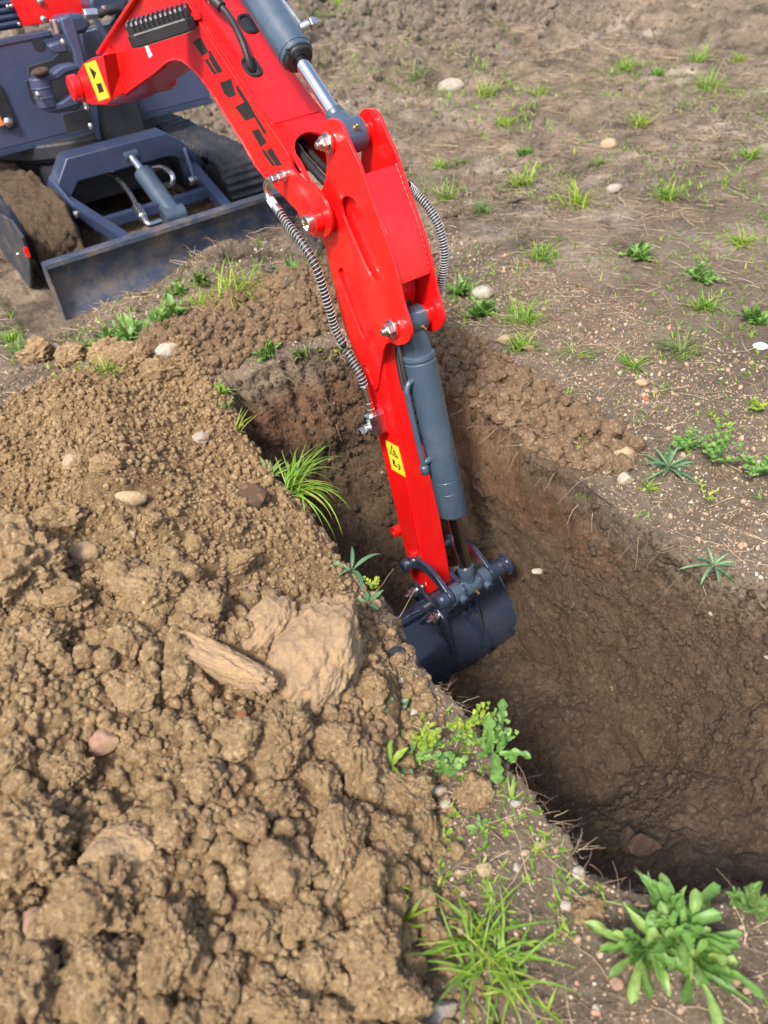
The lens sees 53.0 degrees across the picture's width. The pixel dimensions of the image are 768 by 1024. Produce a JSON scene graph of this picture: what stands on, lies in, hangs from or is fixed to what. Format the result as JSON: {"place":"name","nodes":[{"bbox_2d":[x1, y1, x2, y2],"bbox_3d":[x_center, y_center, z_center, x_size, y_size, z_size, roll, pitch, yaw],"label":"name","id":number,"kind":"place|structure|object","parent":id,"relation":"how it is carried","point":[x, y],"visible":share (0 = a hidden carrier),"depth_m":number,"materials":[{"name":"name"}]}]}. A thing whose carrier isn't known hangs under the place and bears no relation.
{"place":"outdoors","nodes":[
{"label":"outdoors","id":0,"kind":"place"},
{"bbox_2d":[0,0,767,1023],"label":"ground","id":1,"kind":"structure","parent":0,"point":[720,820],"depth_m":2.76,"materials":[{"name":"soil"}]},
{"bbox_2d":[0,626,27,672],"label":"soil clod","id":2,"kind":"object","parent":1,"relation":"on","point":[13,652],"visible":0.73,"depth_m":1.68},
{"bbox_2d":[0,730,38,779],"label":"soil clod","id":3,"kind":"object","parent":1,"relation":"on","point":[18,750],"visible":0.94,"depth_m":1.53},
{"bbox_2d":[0,933,60,1023],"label":"soil clod","id":4,"kind":"object","parent":1,"relation":"on","point":[29,975],"visible":0.9,"depth_m":1.21,"materials":[{"name":"soil"}]},
{"bbox_2d":[15,336,54,364],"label":"soil clod","id":5,"kind":"object","parent":1,"relation":"on","point":[37,349],"visible":0.89,"depth_m":3.38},
{"bbox_2d":[0,508,72,613],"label":"soil clod","id":6,"kind":"object","parent":1,"relation":"on","point":[34,565],"visible":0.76,"depth_m":1.84,"materials":[{"name":"soil"}]},
{"bbox_2d":[0,790,80,895],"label":"soil clod","id":7,"kind":"object","parent":1,"relation":"on","point":[38,834],"visible":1,"depth_m":1.38,"materials":[{"name":"soil"}]},
{"bbox_2d":[14,623,70,660],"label":"soil clod","id":8,"kind":"object","parent":1,"relation":"on","point":[35,639],"visible":0.5,"depth_m":1.71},
{"bbox_2d":[31,498,89,532],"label":"soil clod","id":9,"kind":"object","parent":1,"relation":"on","point":[65,515],"visible":0.87,"depth_m":2.08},
{"bbox_2d":[33,749,95,791],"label":"soil clod","id":10,"kind":"object","parent":1,"relation":"on","point":[67,769],"visible":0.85,"depth_m":1.54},
{"bbox_2d":[41,578,93,611],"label":"soil clod","id":11,"kind":"object","parent":1,"relation":"on","point":[68,595],"visible":1,"depth_m":1.81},
{"bbox_2d":[53,342,86,369],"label":"soil clod","id":12,"kind":"object","parent":1,"relation":"on","point":[75,352],"visible":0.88,"depth_m":3.33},
{"bbox_2d":[68,541,103,564],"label":"stone","id":13,"kind":"object","parent":1,"relation":"on","point":[79,552],"visible":0.83,"depth_m":1.96,"materials":[{"name":"stone"}]},
{"bbox_2d":[38,855,135,945],"bbox_3d":[-0.506,0.693,1.358,0.167,0.157,0.151,-3,41,5],"label":"soil clod","id":14,"kind":"object","parent":1,"relation":"on","point":[88,899],"visible":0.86,"depth_m":1.31,"materials":[{"name":"soil"}]},
{"bbox_2d":[55,933,141,1023],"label":"soil clod","id":15,"kind":"object","parent":1,"relation":"on","point":[97,972],"visible":0.98,"depth_m":1.23,"materials":[{"name":"soil"}]},
{"bbox_2d":[85,336,118,363],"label":"soil clod","id":16,"kind":"object","parent":1,"relation":"on","point":[100,346],"visible":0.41,"depth_m":3.33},
{"bbox_2d":[88,729,119,756],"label":"stone","id":17,"kind":"object","parent":1,"relation":"on","point":[102,742],"visible":1,"depth_m":1.61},
{"bbox_2d":[87,451,124,474],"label":"soil clod","id":18,"kind":"object","parent":1,"relation":"on","point":[103,463],"visible":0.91,"depth_m":2.19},
{"bbox_2d":[67,311,149,342],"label":"weed","id":19,"kind":"object","parent":1,"relation":"on","point":[128,322],"visible":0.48,"depth_m":3.42,"materials":[{"name":"green plant"}]},
{"bbox_2d":[99,557,145,596],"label":"soil clod","id":20,"kind":"object","parent":1,"relation":"on","point":[117,570],"visible":0.54,"depth_m":1.88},
{"bbox_2d":[102,339,154,373],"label":"soil clod","id":21,"kind":"object","parent":1,"relation":"on","point":[132,354],"visible":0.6,"depth_m":3.02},
{"bbox_2d":[106,618,153,658],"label":"soil clod","id":22,"kind":"object","parent":1,"relation":"on","point":[139,635],"visible":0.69,"depth_m":1.75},
{"bbox_2d":[115,491,146,506],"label":"flat stone","id":23,"kind":"object","parent":1,"relation":"on","point":[135,498],"visible":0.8,"depth_m":2.13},
{"bbox_2d":[111,666,161,714],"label":"soil clod","id":24,"kind":"object","parent":1,"relation":"on","point":[138,692],"visible":0.95,"depth_m":1.66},
{"bbox_2d":[113,564,186,609],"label":"soil clod","id":25,"kind":"object","parent":1,"relation":"on","point":[147,587],"visible":0.84,"depth_m":1.85,"materials":[{"name":"soil"}]},
{"bbox_2d":[153,342,177,358],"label":"stone","id":26,"kind":"object","parent":1,"relation":"on","point":[166,350],"visible":0.69,"depth_m":3.07,"materials":[{"name":"white stone"}]},
{"bbox_2d":[136,895,203,997],"bbox_3d":[-0.359,0.733,1.292,0.129,0.118,0.129,-27,45,-22],"label":"soil clod","id":27,"kind":"object","parent":1,"relation":"on","point":[168,954],"visible":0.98,"depth_m":1.25,"materials":[{"name":"soil"}]},
{"bbox_2d":[153,809,196,852],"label":"soil clod","id":28,"kind":"object","parent":1,"relation":"on","point":[173,829],"visible":1,"depth_m":1.42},
{"bbox_2d":[159,654,195,702],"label":"soil clod","id":29,"kind":"object","parent":1,"relation":"on","point":[177,680],"visible":0.98,"depth_m":1.70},
{"bbox_2d":[174,583,227,621],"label":"soil clod","id":30,"kind":"object","parent":1,"relation":"on","point":[199,601],"visible":0.84,"depth_m":1.84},
{"bbox_2d":[180,759,229,800],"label":"soil clod","id":31,"kind":"object","parent":1,"relation":"on","point":[206,779],"visible":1,"depth_m":1.48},
{"bbox_2d":[194,620,218,640],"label":"soil clod","id":32,"kind":"object","parent":1,"relation":"on","point":[207,628],"visible":0.59,"depth_m":1.80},
{"bbox_2d":[199,990,234,1023],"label":"soil clod","id":33,"kind":"object","parent":1,"relation":"on","point":[212,1011],"visible":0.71,"depth_m":1.26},
{"bbox_2d":[201,943,246,1007],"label":"soil clod","id":34,"kind":"object","parent":1,"relation":"on","point":[224,972],"visible":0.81,"depth_m":1.28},
{"bbox_2d":[218,715,261,764],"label":"soil clod","id":35,"kind":"object","parent":1,"relation":"on","point":[239,736],"visible":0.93,"depth_m":1.56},
{"bbox_2d":[226,548,255,576],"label":"soil clod","id":36,"kind":"object","parent":1,"relation":"on","point":[240,562],"visible":0.91,"depth_m":2.06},
{"bbox_2d":[227,808,270,843],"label":"soil clod","id":37,"kind":"object","parent":1,"relation":"on","point":[250,826],"visible":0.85,"depth_m":1.44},
{"bbox_2d":[237,482,267,508],"bbox_3d":[-0.408,-0.045,2.366,0.120,0.077,0.074,11,44,20],"label":"stone shard","id":38,"kind":"object","parent":1,"relation":"on","point":[254,494],"visible":0.91,"depth_m":2.34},
{"bbox_2d":[0,0,516,685],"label":"mini excavator","id":39,"kind":"object","parent":1,"relation":"on","point":[86,112],"visible":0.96,"depth_m":2.92,"materials":[{"name":"red paint"}]},
{"bbox_2d":[0,333,524,1023],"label":"soil crumbs","id":40,"kind":"object","parent":1,"relation":"on","point":[268,867],"visible":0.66,"depth_m":1.67,"materials":[{"name":"soil"}]},
{"bbox_2d":[25,904,62,954],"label":"soil clod","id":41,"kind":"object","parent":40,"relation":"on","point":[35,925],"visible":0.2,"depth_m":1.29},
{"bbox_2d":[78,821,154,877],"bbox_3d":[-0.485,0.638,1.429,0.156,0.104,0.136,1,42,9],"label":"round stone","id":42,"kind":"object","parent":40,"relation":"on","point":[129,842],"visible":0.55,"depth_m":1.41,"materials":[{"name":"stone"}]},
{"bbox_2d":[122,972,146,1023],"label":"soil clod","id":43,"kind":"object","parent":40,"relation":"on","point":[135,996],"visible":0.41,"depth_m":1.23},
{"bbox_2d":[139,354,181,381],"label":"soil clod","id":44,"kind":"object","parent":40,"relation":"on","point":[160,368],"visible":0.91,"depth_m":2.96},
{"bbox_2d":[157,630,278,693],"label":"piece of wood","id":45,"kind":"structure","parent":40,"relation":"on","point":[219,661],"depth_m":1.72,"materials":[{"name":"wood"}]},
{"bbox_2d":[241,903,277,950],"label":"soil clod","id":46,"kind":"object","parent":40,"relation":"on","point":[256,928],"visible":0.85,"depth_m":1.34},
{"bbox_2d":[294,846,323,889],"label":"soil clod","id":47,"kind":"object","parent":40,"relation":"on","point":[310,867],"visible":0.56,"depth_m":1.42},
{"bbox_2d":[309,995,352,1023],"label":"soil clod","id":48,"kind":"object","parent":40,"relation":"on","point":[341,1014],"visible":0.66,"depth_m":1.29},
{"bbox_2d":[341,899,402,1000],"bbox_3d":[-0.020,0.786,1.385,0.143,0.110,0.147,-27,45,-22],"label":"soil clod","id":49,"kind":"object","parent":40,"relation":"on","point":[373,937],"visible":0.91,"depth_m":1.35,"materials":[{"name":"soil"}]},
{"bbox_2d":[354,966,432,1023],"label":"soil clod","id":50,"kind":"object","parent":40,"relation":"on","point":[407,993],"visible":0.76,"depth_m":1.31,"materials":[{"name":"soil"}]},
{"bbox_2d":[244,338,282,365],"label":"weed","id":51,"kind":"object","parent":1,"relation":"on","point":[269,349],"visible":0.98,"depth_m":3.16,"materials":[{"name":"green plant"}]},
{"bbox_2d":[242,595,297,651],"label":"boulder","id":52,"kind":"object","parent":1,"relation":"on","point":[271,617],"visible":0.59,"depth_m":1.85,"materials":[{"name":"stone"}]},
{"bbox_2d":[242,975,309,1023],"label":"soil clod","id":53,"kind":"object","parent":1,"relation":"on","point":[285,1001],"visible":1,"depth_m":1.27,"materials":[{"name":"soil"}]},
{"bbox_2d":[260,779,299,812],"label":"soil clod","id":54,"kind":"object","parent":1,"relation":"on","point":[280,795],"visible":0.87,"depth_m":1.51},
{"bbox_2d":[253,698,314,780],"bbox_3d":[-0.224,0.485,1.623,0.140,0.117,0.206,8,43,16],"label":"soil clod","id":55,"kind":"object","parent":1,"relation":"on","point":[287,734],"visible":0.87,"depth_m":1.60,"materials":[{"name":"soil"}]},
{"bbox_2d":[280,886,326,941],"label":"soil clod","id":56,"kind":"object","parent":1,"relation":"on","point":[302,914],"visible":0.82,"depth_m":1.36,"materials":[{"name":"soil"}]},
{"bbox_2d":[275,440,349,539],"bbox_3d":[-0.231,-0.122,2.495,0.226,0.232,0.438,-27,45,-22],"label":"grass tuft","id":57,"kind":"object","parent":1,"relation":"on","point":[292,483],"visible":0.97,"depth_m":2.47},
{"bbox_2d":[264,593,363,713],"bbox_3d":[-0.159,0.354,1.884,0.218,0.206,0.396,-2,41,6],"label":"boulder","id":58,"kind":"object","parent":1,"relation":"on","point":[315,656],"visible":0.75,"depth_m":1.79,"materials":[{"name":"stone"}]},
{"bbox_2d":[296,933,344,989],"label":"soil clod","id":59,"kind":"object","parent":1,"relation":"on","point":[320,966],"visible":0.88,"depth_m":1.33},
{"bbox_2d":[299,759,343,798],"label":"soil clod","id":60,"kind":"object","parent":1,"relation":"on","point":[324,779],"visible":0.84,"depth_m":1.59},
{"bbox_2d":[307,721,361,762],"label":"soil clod","id":61,"kind":"object","parent":1,"relation":"on","point":[328,740],"visible":0.79,"depth_m":1.65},
{"bbox_2d":[311,798,369,891],"bbox_3d":[-0.085,0.647,1.493,0.112,0.116,0.182,-5,41,2],"label":"soil clod","id":62,"kind":"object","parent":1,"relation":"on","point":[338,839],"visible":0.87,"depth_m":1.47,"materials":[{"name":"soil"}]},
{"bbox_2d":[333,547,378,589],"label":"weed","id":63,"kind":"object","parent":1,"relation":"on","point":[357,574],"visible":0.87,"depth_m":2.21,"materials":[{"name":"green plant"}]},
{"bbox_2d":[332,733,381,801],"bbox_3d":[-0.051,0.549,1.671,0.125,0.107,0.149,-27,45,-22],"label":"soil clod","id":64,"kind":"object","parent":1,"relation":"on","point":[358,772],"visible":0.72,"depth_m":1.64,"materials":[{"name":"soil"}]},
{"bbox_2d":[347,846,387,904],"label":"soil clod","id":65,"kind":"object","parent":1,"relation":"on","point":[368,877],"visible":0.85,"depth_m":1.44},
{"bbox_2d":[359,671,389,710],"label":"soil clod","id":66,"kind":"object","parent":1,"relation":"on","point":[375,690],"visible":0.96,"depth_m":1.80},
{"bbox_2d":[0,3,767,1023],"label":"dry stalks","id":67,"kind":"object","parent":1,"relation":"on","point":[488,195],"visible":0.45,"depth_m":3.73,"materials":[{"name":"plant"}]},
{"bbox_2d":[1,1,767,1023],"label":"ground cover","id":68,"kind":"object","parent":1,"relation":"on","point":[481,771],"visible":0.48,"depth_m":3.37,"materials":[{"name":"green plant"}]},
{"bbox_2d":[365,810,413,855],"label":"soil clod","id":69,"kind":"object","parent":1,"relation":"on","point":[380,824],"visible":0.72,"depth_m":1.54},
{"bbox_2d":[386,740,407,774],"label":"weed","id":70,"kind":"object","parent":1,"relation":"on","point":[393,760],"visible":0.62,"depth_m":1.73,"materials":[{"name":"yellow plant"}]},
{"bbox_2d":[380,766,436,817],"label":"soil clod","id":71,"kind":"object","parent":1,"relation":"on","point":[411,796],"visible":0.58,"depth_m":1.65,"materials":[{"name":"soil"}]},
{"bbox_2d":[401,730,440,761],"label":"weed","id":72,"kind":"object","parent":1,"relation":"on","point":[425,757],"visible":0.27,"depth_m":1.79,"materials":[{"name":"green plant"}]},
{"bbox_2d":[405,872,439,919],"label":"soil clod","id":73,"kind":"object","parent":1,"relation":"on","point":[427,901],"visible":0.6,"depth_m":1.52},
{"bbox_2d":[406,804,440,859],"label":"soil clod","id":74,"kind":"object","parent":1,"relation":"on","point":[423,823],"visible":0.64,"depth_m":1.61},
{"bbox_2d":[410,721,441,750],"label":"weed","id":75,"kind":"object","parent":1,"relation":"on","point":[431,740],"visible":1,"depth_m":1.76,"materials":[{"name":"yellow plant"}]},
{"bbox_2d":[425,1000,457,1023],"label":"stone","id":76,"kind":"object","parent":1,"relation":"on","point":[442,1009],"visible":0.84,"depth_m":1.38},
{"bbox_2d":[432,751,467,775],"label":"weed","id":77,"kind":"object","parent":1,"relation":"on","point":[443,765],"visible":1,"depth_m":1.71,"materials":[{"name":"green plant"}]},
{"bbox_2d":[437,78,464,91],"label":"stone","id":78,"kind":"object","parent":1,"relation":"on","point":[450,84],"visible":0.75,"depth_m":6.11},
{"bbox_2d":[442,268,483,302],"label":"weed","id":79,"kind":"object","parent":1,"relation":"on","point":[462,287],"visible":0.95,"depth_m":3.51,"materials":[{"name":"green plant"}]},
{"bbox_2d":[446,701,495,737],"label":"weed","id":80,"kind":"object","parent":1,"relation":"on","point":[474,720],"visible":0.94,"depth_m":1.78,"materials":[{"name":"yellow plant"}]},
{"bbox_2d":[443,899,503,971],"bbox_3d":[0.179,0.794,1.425,0.130,0.134,0.086,15,46,23],"label":"grass tuft","id":81,"kind":"object","parent":1,"relation":"on","point":[468,925],"visible":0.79,"depth_m":1.45,"materials":[{"name":"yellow plant"}]},
{"bbox_2d":[455,771,494,811],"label":"soil clod","id":82,"kind":"object","parent":1,"relation":"on","point":[474,792],"visible":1,"depth_m":1.68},
{"bbox_2d":[461,290,500,322],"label":"weed","id":83,"kind":"object","parent":1,"relation":"on","point":[479,308],"visible":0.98,"depth_m":3.36,"materials":[{"name":"green plant"}]},
{"bbox_2d":[455,708,519,748],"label":"weed","id":84,"kind":"object","parent":1,"relation":"on","point":[485,743],"visible":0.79,"depth_m":1.74,"materials":[{"name":"green plant"}]},
{"bbox_2d":[400,872,581,1023],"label":"grass tuft","id":85,"kind":"object","parent":1,"relation":"on","point":[502,949],"visible":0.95,"depth_m":1.43,"materials":[{"name":"plant"}]},
{"bbox_2d":[226,332,766,885],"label":"roots","id":86,"kind":"object","parent":1,"relation":"hanging from","point":[578,842],"visible":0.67,"depth_m":2.20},
{"bbox_2d":[477,699,530,784],"bbox_3d":[0.262,0.497,1.732,0.144,0.119,0.145,-27,45,-22],"label":"weed","id":87,"kind":"object","parent":1,"relation":"on","point":[497,770],"visible":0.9,"depth_m":1.74,"materials":[{"name":"green plant"}]},
{"bbox_2d":[482,291,554,330],"bbox_3d":[0.563,-0.861,3.263,0.347,0.146,0.265,7,43,16],"label":"grass tuft","id":88,"kind":"object","parent":1,"relation":"on","point":[526,318],"visible":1,"depth_m":3.27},
{"bbox_2d":[497,325,552,355],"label":"grass tuft","id":89,"kind":"object","parent":1,"relation":"on","point":[519,344],"visible":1,"depth_m":3.12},
{"bbox_2d":[519,237,564,264],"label":"grass tuft","id":90,"kind":"object","parent":1,"relation":"on","point":[543,251],"visible":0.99,"depth_m":3.69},
{"bbox_2d":[539,175,615,212],"bbox_3d":[1.049,-1.733,4.178,0.458,0.193,0.362,15,46,24],"label":"grass tuft","id":91,"kind":"object","parent":1,"relation":"on","point":[577,198],"visible":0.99,"depth_m":4.19,"materials":[{"name":"green plant"}]},
{"bbox_2d":[571,893,606,927],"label":"soil clod","id":92,"kind":"object","parent":1,"relation":"on","point":[591,907],"visible":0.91,"depth_m":1.48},
{"bbox_2d":[619,826,634,854],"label":"stone","id":93,"kind":"object","parent":1,"relation":"on","point":[627,833],"visible":0.67,"depth_m":1.99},
{"bbox_2d":[606,239,653,262],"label":"weed","id":94,"kind":"object","parent":1,"relation":"on","point":[638,253],"visible":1,"depth_m":3.60,"materials":[{"name":"green plant"}]},
{"bbox_2d":[627,833,661,858],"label":"stone","id":95,"kind":"object","parent":1,"relation":"on","point":[641,845],"visible":1,"depth_m":1.93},
{"bbox_2d":[630,169,697,203],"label":"grass tuft","id":96,"kind":"object","parent":1,"relation":"on","point":[665,191],"visible":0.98,"depth_m":4.16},
{"bbox_2d":[641,444,697,483],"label":"weed","id":97,"kind":"object","parent":1,"relation":"on","point":[667,460],"visible":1,"depth_m":2.47,"materials":[{"name":"green plant"}]},
{"bbox_2d":[583,870,763,1023],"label":"leafy plant","id":98,"kind":"object","parent":1,"relation":"on","point":[683,940],"visible":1,"depth_m":1.39,"materials":[{"name":"green plant"}]},
{"bbox_2d":[634,313,718,372],"bbox_3d":[1.136,-0.641,2.960,0.326,0.141,0.357,-27,45,-22],"label":"grass tuft","id":99,"kind":"object","parent":1,"relation":"on","point":[683,348],"visible":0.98,"depth_m":2.97,"materials":[{"name":"green plant"}]},
{"bbox_2d":[670,427,708,449],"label":"weed","id":100,"kind":"object","parent":1,"relation":"on","point":[681,443],"visible":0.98,"depth_m":2.53,"materials":[{"name":"green plant"}]},
{"bbox_2d":[672,260,725,283],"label":"weed","id":101,"kind":"object","parent":1,"relation":"on","point":[703,278],"visible":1,"depth_m":3.38,"materials":[{"name":"green plant"}]},
{"bbox_2d":[680,287,730,317],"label":"grass tuft","id":102,"kind":"object","parent":1,"relation":"on","point":[703,304],"visible":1,"depth_m":3.19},
{"bbox_2d":[678,547,738,584],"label":"weed","id":103,"kind":"object","parent":1,"relation":"on","point":[714,561],"visible":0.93,"depth_m":2.14,"materials":[{"name":"green plant"}]},
{"bbox_2d":[689,64,735,94],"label":"grass tuft","id":104,"kind":"object","parent":1,"relation":"on","point":[709,83],"visible":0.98,"depth_m":5.57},
{"bbox_2d":[695,417,758,461],"bbox_3d":[1.071,-0.210,2.427,0.126,0.138,0.205,-16,42,-10],"label":"weed","id":105,"kind":"object","parent":1,"relation":"on","point":[710,451],"visible":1,"depth_m":2.45,"materials":[{"name":"green plant"}]},
{"bbox_2d":[724,297,767,325],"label":"weed","id":106,"kind":"object","parent":1,"relation":"on","point":[755,315],"visible":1,"depth_m":3.06,"materials":[{"name":"green plant"}]},
{"bbox_2d":[726,881,767,917],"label":"weed","id":107,"kind":"object","parent":1,"relation":"on","point":[738,900],"visible":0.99,"depth_m":1.47,"materials":[{"name":"green plant"}]},
{"bbox_2d":[731,442,767,475],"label":"weed","id":108,"kind":"object","parent":1,"relation":"on","point":[754,467],"visible":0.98,"depth_m":2.40,"materials":[{"name":"green plant"}]},
{"bbox_2d":[137,248,645,473],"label":"rim soil","id":109,"kind":"structure","parent":0,"point":[466,348],"depth_m":3.00,"materials":[{"name":"soil"}]},
{"bbox_2d":[145,291,186,327],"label":"weed","id":110,"kind":"object","parent":109,"relation":"on","point":[161,312],"visible":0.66,"depth_m":3.35,"materials":[{"name":"green plant"}]},
{"bbox_2d":[172,252,287,313],"bbox_3d":[-0.700,-1.042,3.461,0.483,0.201,0.565,-27,45,-22],"label":"grass tuft","id":111,"kind":"object","parent":109,"relation":"on","point":[226,285],"visible":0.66,"depth_m":3.47,"materials":[{"name":"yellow plant"}]},
{"bbox_2d":[226,343,767,899],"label":"trench soil","id":112,"kind":"structure","parent":0,"point":[568,717],"depth_m":2.45,"materials":[{"name":"soil"}]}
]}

